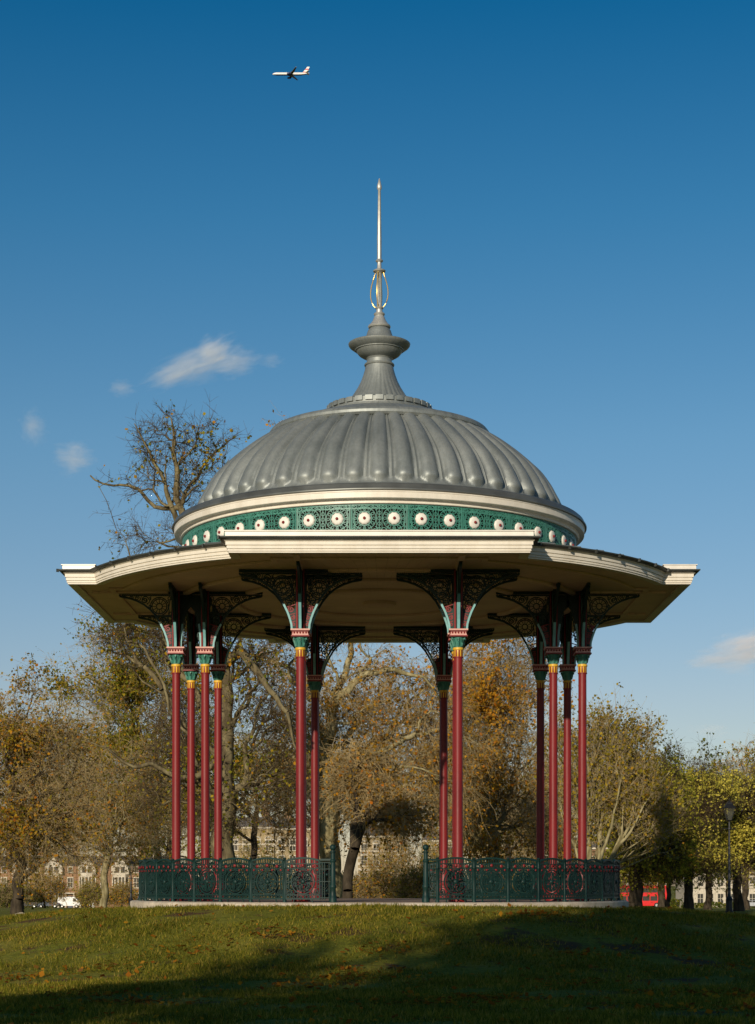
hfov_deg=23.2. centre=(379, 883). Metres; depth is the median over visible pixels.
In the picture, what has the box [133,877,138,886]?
window
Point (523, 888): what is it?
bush
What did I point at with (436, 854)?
bush
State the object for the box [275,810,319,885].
apartment house
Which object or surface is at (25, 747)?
plane tree
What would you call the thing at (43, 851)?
tree
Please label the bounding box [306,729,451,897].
plane tree
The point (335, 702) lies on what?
plane tree
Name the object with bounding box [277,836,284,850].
window
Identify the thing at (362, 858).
window
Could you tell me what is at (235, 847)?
window
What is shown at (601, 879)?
railing
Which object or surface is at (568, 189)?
sky
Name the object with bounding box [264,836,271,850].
window
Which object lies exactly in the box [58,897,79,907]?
parked van
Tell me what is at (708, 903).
tree
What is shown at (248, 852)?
bush
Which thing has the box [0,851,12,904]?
terraced house
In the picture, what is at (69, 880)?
window
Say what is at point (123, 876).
terraced house
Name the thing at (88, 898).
bush
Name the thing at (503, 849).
apartment house
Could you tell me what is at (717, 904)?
hedge
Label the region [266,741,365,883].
tree
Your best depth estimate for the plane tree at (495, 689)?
99.09 m
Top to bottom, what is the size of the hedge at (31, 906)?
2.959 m
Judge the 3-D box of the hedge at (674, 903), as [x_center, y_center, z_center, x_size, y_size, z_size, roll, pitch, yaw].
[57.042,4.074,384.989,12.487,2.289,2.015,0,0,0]
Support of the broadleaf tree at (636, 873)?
on the ground at (572, 942)
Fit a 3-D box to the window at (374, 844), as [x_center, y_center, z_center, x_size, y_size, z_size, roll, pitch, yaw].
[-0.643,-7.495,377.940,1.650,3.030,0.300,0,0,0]
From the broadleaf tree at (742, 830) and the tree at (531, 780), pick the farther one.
the tree at (531, 780)
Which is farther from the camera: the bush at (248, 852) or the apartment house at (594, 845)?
the apartment house at (594, 845)
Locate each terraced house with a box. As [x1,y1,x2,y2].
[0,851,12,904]
[11,852,42,907]
[44,845,78,907]
[77,855,112,907]
[110,848,145,898]
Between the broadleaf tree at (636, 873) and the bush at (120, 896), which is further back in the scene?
the bush at (120, 896)
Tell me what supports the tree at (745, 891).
on the ground at (572, 942)
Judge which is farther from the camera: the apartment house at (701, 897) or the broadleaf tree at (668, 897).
the apartment house at (701, 897)
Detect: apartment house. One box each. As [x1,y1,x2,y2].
[232,812,275,885]
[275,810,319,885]
[357,825,406,884]
[421,826,466,894]
[470,819,561,866]
[573,838,625,884]
[676,873,725,907]
[726,864,754,907]
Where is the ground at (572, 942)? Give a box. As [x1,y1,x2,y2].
[0,886,754,1023]
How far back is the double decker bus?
358.74 m
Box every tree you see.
[0,652,128,914]
[0,732,129,908]
[36,725,182,907]
[40,614,253,899]
[64,390,326,893]
[102,758,243,884]
[182,717,310,897]
[239,406,504,897]
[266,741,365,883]
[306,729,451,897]
[398,726,511,841]
[406,636,597,897]
[425,750,576,897]
[506,724,600,875]
[524,680,699,870]
[590,752,714,907]
[593,730,721,906]
[642,841,702,906]
[660,759,749,909]
[665,732,753,909]
[701,730,754,909]
[701,761,754,910]
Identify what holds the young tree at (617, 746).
on the ground at (572, 942)
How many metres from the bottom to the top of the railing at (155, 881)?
1.258 m
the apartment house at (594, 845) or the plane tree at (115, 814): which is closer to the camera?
the plane tree at (115, 814)
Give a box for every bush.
[0,874,39,907]
[24,867,74,907]
[70,876,101,907]
[98,880,138,907]
[198,876,279,897]
[236,827,295,897]
[267,874,307,897]
[342,864,417,897]
[357,833,422,891]
[381,852,464,897]
[413,831,466,881]
[451,860,517,897]
[482,843,547,875]
[512,876,531,897]
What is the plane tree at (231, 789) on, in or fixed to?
on the ground at (572, 942)
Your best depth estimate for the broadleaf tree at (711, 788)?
112.38 m
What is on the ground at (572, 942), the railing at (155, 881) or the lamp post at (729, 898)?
the lamp post at (729, 898)
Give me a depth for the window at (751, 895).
377.95 m
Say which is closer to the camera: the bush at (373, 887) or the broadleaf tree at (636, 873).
the broadleaf tree at (636, 873)
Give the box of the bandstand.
[56,178,700,907]
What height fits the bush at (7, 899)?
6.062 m
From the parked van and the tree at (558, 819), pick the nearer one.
the tree at (558, 819)
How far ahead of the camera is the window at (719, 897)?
377.95 m
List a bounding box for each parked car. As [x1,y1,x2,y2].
[24,900,37,907]
[38,901,59,907]
[749,900,754,907]
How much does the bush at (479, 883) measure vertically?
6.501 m
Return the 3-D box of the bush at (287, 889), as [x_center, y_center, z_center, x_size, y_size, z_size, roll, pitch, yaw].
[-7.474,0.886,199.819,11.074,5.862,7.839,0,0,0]
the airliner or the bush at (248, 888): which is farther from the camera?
the airliner
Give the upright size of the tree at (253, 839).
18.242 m
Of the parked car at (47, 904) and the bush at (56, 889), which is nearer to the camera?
the bush at (56, 889)
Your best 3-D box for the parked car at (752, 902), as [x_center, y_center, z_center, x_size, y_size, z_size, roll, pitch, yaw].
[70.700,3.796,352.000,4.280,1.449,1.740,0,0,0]
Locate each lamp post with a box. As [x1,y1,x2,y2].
[126,860,135,905]
[723,799,735,912]
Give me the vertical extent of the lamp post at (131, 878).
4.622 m
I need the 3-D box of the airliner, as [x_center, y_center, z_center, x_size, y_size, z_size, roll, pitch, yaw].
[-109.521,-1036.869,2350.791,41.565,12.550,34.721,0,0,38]
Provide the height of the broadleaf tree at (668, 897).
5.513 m
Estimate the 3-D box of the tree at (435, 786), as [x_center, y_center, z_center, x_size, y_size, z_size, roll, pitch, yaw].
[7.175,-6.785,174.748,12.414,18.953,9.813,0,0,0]
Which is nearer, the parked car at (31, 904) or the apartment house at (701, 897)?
the parked car at (31, 904)
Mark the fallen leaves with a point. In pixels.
(705, 992)
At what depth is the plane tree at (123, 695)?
126.65 m
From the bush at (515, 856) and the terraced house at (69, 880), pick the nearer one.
the bush at (515, 856)
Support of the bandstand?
on the ground at (572, 942)
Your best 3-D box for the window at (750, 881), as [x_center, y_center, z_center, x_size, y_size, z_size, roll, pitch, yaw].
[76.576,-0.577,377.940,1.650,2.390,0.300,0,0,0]
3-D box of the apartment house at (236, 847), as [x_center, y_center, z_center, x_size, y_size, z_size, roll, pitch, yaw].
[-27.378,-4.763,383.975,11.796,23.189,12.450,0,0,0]
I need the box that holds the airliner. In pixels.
[272,67,308,79]
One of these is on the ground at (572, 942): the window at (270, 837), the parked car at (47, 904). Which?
the parked car at (47, 904)
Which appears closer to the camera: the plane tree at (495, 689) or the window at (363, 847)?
the plane tree at (495, 689)
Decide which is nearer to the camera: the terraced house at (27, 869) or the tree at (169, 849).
the tree at (169, 849)
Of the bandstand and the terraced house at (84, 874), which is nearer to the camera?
the bandstand
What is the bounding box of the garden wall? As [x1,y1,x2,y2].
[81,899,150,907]
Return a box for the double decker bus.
[620,885,666,907]
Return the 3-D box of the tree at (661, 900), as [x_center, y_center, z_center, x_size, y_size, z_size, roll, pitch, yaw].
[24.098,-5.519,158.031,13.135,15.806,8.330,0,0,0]
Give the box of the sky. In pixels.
[0,0,754,884]
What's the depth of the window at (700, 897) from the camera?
377.95 m
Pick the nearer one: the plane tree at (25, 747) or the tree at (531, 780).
the plane tree at (25, 747)
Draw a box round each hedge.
[0,895,53,907]
[644,899,679,907]
[681,901,753,907]
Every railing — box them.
[138,844,336,901]
[422,844,620,902]
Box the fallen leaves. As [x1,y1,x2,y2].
[0,903,754,1023]
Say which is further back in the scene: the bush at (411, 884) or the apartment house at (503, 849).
the apartment house at (503, 849)
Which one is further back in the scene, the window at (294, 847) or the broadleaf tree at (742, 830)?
the window at (294, 847)
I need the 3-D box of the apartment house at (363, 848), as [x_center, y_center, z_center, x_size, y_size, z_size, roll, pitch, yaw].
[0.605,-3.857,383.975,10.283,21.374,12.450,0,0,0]
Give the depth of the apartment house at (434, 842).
378.00 m
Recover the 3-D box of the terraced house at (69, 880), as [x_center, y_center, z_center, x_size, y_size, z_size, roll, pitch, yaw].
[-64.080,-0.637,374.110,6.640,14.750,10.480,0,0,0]
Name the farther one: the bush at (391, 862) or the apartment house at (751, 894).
the apartment house at (751, 894)
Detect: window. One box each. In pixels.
[67,877,73,886]
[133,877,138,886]
[232,836,238,850]
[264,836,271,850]
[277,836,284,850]
[289,836,295,850]
[360,840,367,854]
[360,855,367,866]
[372,840,379,854]
[697,893,703,902]
[717,893,723,902]
[749,875,754,886]
[749,893,754,899]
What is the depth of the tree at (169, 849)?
164.45 m

